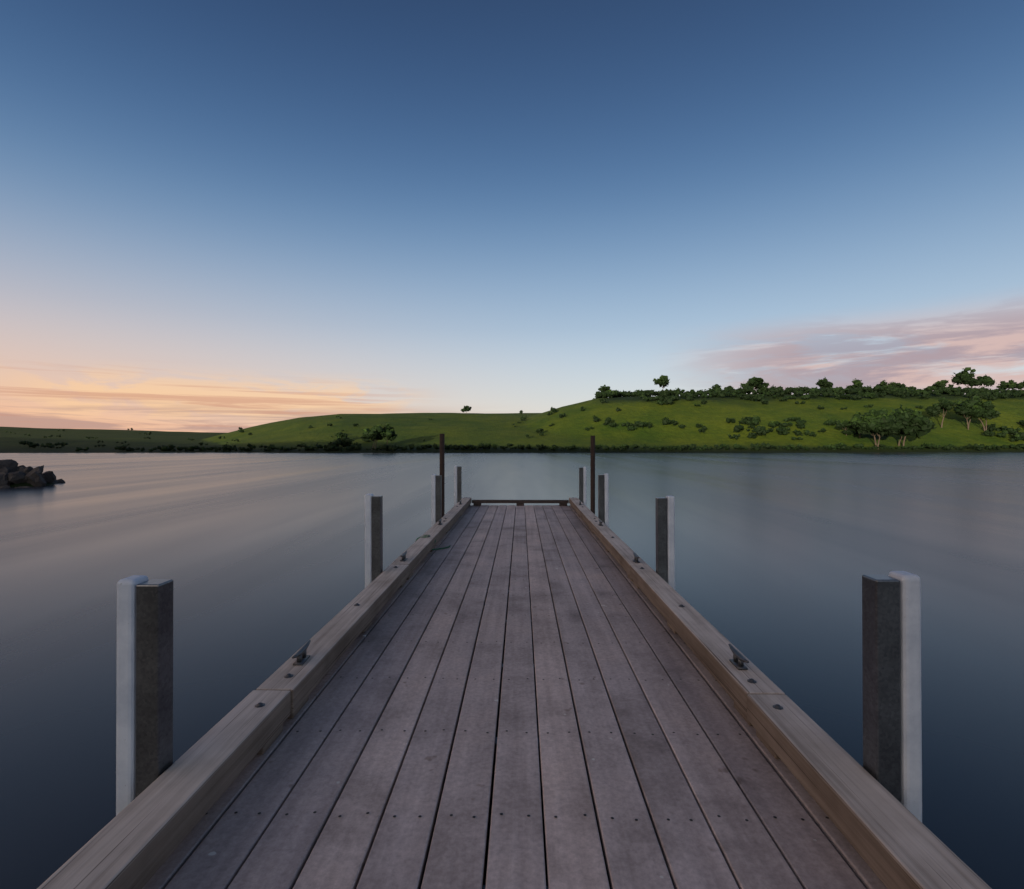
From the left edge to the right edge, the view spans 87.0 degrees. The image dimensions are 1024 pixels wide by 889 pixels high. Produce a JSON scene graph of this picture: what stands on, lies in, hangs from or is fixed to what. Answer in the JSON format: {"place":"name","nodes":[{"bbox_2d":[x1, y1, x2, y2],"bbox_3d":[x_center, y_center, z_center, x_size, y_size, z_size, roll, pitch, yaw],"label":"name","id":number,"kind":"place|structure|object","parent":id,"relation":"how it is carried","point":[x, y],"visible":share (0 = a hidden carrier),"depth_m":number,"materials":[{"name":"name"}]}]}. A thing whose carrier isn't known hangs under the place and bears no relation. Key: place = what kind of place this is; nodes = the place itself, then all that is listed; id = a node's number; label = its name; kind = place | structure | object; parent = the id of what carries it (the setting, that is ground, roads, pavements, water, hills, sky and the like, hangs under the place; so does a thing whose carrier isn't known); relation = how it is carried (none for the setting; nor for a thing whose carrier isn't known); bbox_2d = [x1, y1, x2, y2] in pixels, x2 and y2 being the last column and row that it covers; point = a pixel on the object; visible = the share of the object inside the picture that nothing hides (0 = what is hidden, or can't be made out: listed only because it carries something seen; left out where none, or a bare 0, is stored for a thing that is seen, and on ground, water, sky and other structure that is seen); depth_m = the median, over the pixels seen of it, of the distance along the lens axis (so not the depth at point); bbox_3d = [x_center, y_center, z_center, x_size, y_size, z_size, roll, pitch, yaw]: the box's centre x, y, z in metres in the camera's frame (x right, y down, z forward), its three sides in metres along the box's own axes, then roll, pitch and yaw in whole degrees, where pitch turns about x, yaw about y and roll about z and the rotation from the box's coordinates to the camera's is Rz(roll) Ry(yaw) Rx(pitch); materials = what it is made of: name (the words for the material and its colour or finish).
{"place":"outdoors","nodes":[
{"label":"outdoors","id":0,"kind":"place"},
{"bbox_2d":[0,452,1023,888],"bbox_3d":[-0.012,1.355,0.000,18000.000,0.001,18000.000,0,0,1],"label":"lake water","id":1,"kind":"structure","parent":0,"point":[258,560],"depth_m":5.67,"materials":[{"name":"liquid"}]},
{"bbox_2d":[423,541,607,875],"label":"dock floats","id":2,"kind":"object","parent":1,"relation":"on","point":[488,836],"depth_m":1.75,"materials":[{"name":"black plastic"}]},
{"bbox_2d":[419,508,610,888],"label":"dock frame","id":3,"kind":"object","parent":2,"relation":"on","point":[484,886],"depth_m":2.39,"materials":[{"name":"black wood"}]},
{"bbox_2d":[142,505,886,888],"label":"dock deck planks","id":4,"kind":"object","parent":3,"relation":"on","point":[696,751],"visible":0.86,"depth_m":1.62,"materials":[{"name":"grey wood"}]},
{"bbox_2d":[415,535,450,549],"bbox_3d":[-0.706,0.889,4.903,0.355,0.128,0.212,0,0,-20],"label":"dock rope","id":5,"kind":"object","parent":4,"relation":"on","point":[435,541],"visible":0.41,"depth_m":4.90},
{"bbox_2d":[37,497,991,888],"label":"edge beams","id":6,"kind":"structure","parent":4,"relation":"on","point":[141,837],"depth_m":1.44,"materials":[{"name":"grey wood"}]},
{"bbox_2d":[255,497,782,709],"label":"bolts","id":7,"kind":"object","parent":6,"relation":"attached to","point":[289,675],"visible":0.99,"depth_m":1.90,"materials":[{"name":"metal"}]},
{"bbox_2d":[292,500,748,669],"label":"mooring cleats","id":8,"kind":"object","parent":6,"relation":"on","point":[738,660],"visible":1,"depth_m":2.06,"materials":[{"name":"metal"}]},
{"bbox_2d":[205,506,828,820],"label":"deck screws","id":9,"kind":"object","parent":4,"relation":"attached to","point":[668,819],"visible":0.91,"depth_m":1.77,"materials":[{"name":"grey metal"}]},
{"bbox_2d":[472,500,568,505],"bbox_3d":[0.129,0.910,8.439,1.510,0.088,0.070,0,0,1],"label":"end rail","id":10,"kind":"object","parent":4,"relation":"on","point":[519,502],"visible":1,"depth_m":8.41,"materials":[{"name":"wood"}]},
{"bbox_2d":[440,434,594,516],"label":"tall poles","id":11,"kind":"object","parent":1,"relation":"in","point":[592,467],"visible":0.25,"depth_m":6.96,"materials":[{"name":"wood"}]},
{"bbox_2d":[135,466,900,802],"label":"wooden posts","id":12,"kind":"object","parent":1,"relation":"in","point":[881,680],"visible":0.33,"depth_m":1.36,"materials":[{"name":"wood"}]},
{"bbox_2d":[116,466,921,821],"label":"dock post bumpers","id":13,"kind":"object","parent":12,"relation":"attached to","point":[910,640],"visible":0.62,"depth_m":1.36,"materials":[{"name":"grey wood"}]},
{"bbox_2d":[0,393,1023,486],"bbox_3d":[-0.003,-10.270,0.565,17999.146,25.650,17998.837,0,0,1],"label":"grassy hills","id":14,"kind":"structure","parent":0,"point":[712,413],"depth_m":111.07,"materials":[{"name":"green plant"}]},
{"bbox_2d":[0,459,64,487],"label":"spit rocks","id":15,"kind":"object","parent":14,"relation":"on","point":[11,471],"visible":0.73,"depth_m":17.48,"materials":[{"name":"grey stone"}]},
{"bbox_2d":[6,385,1023,451],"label":"shore bushes","id":16,"kind":"object","parent":14,"relation":"on","point":[344,439],"depth_m":105.61,"materials":[{"name":"green plant"}]},
{"bbox_2d":[361,367,1023,448],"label":"shore trees","id":17,"kind":"object","parent":14,"relation":"on","point":[901,421],"depth_m":102.19,"materials":[{"name":"green plant"}]},
{"bbox_2d":[0,0,1023,432],"label":"sky","id":18,"kind":"structure","parent":0,"point":[217,216],"materials":[{"name":"blue"}]}
]}

